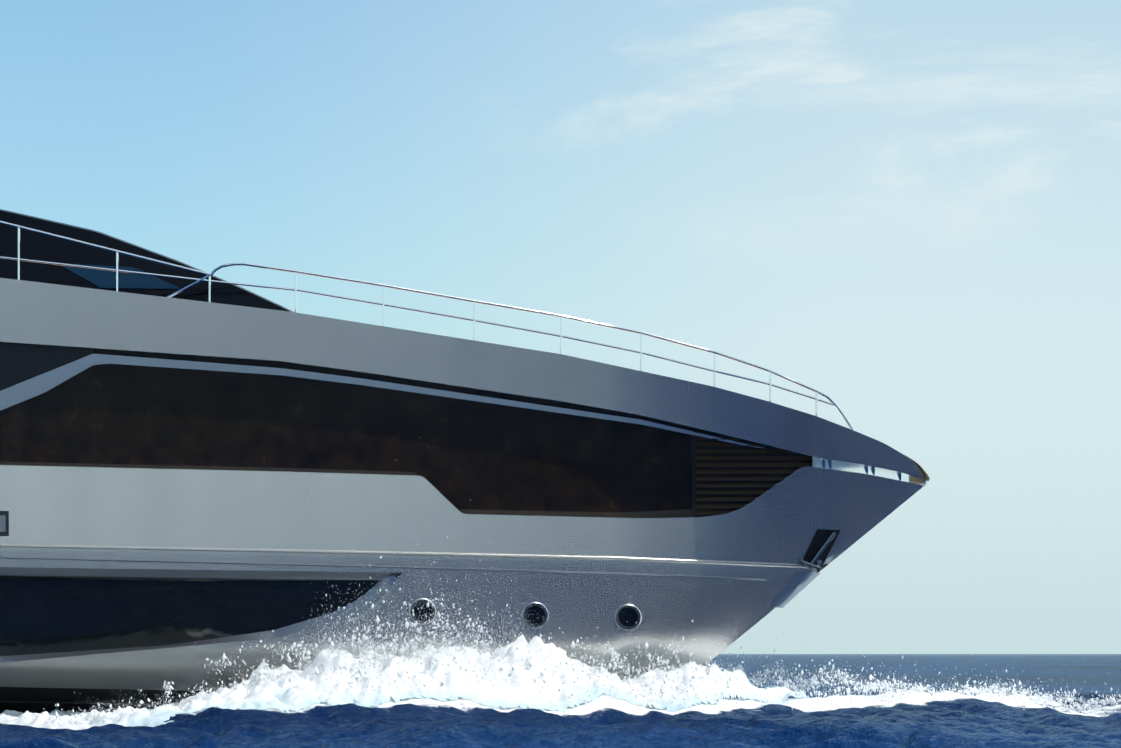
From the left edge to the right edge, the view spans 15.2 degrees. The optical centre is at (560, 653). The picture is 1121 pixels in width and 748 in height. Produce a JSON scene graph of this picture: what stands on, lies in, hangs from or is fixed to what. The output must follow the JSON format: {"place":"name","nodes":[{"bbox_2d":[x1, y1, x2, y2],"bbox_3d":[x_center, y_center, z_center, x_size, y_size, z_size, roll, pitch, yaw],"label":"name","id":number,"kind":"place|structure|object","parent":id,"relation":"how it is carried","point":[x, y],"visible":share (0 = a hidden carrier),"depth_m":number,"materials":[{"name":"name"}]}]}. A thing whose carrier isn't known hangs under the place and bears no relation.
{"place":"outdoors","nodes":[
{"label":"outdoors","id":0,"kind":"place"},
{"bbox_2d":[0,654,1120,747],"bbox_3d":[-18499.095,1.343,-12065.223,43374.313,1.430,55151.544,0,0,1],"label":"sea","id":1,"kind":"structure","parent":0,"point":[947,720],"depth_m":76.25,"materials":[{"name":"liquid"}]},
{"bbox_2d":[0,635,807,729],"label":"bow wave foam","id":2,"kind":"object","parent":1,"relation":"on","point":[290,696],"visible":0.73,"depth_m":80.97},
{"bbox_2d":[0,209,929,713],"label":"yacht","id":3,"kind":"object","parent":1,"relation":"on","point":[198,467],"visible":0.85,"depth_m":82.12,"materials":[{"name":"paint"}]},
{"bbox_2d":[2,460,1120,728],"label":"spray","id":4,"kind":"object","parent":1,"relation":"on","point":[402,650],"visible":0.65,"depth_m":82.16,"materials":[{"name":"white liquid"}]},
{"bbox_2d":[0,0,1120,653],"label":"sky","id":5,"kind":"structure","parent":0,"point":[906,214],"materials":[{"name":"blue"}]}
]}

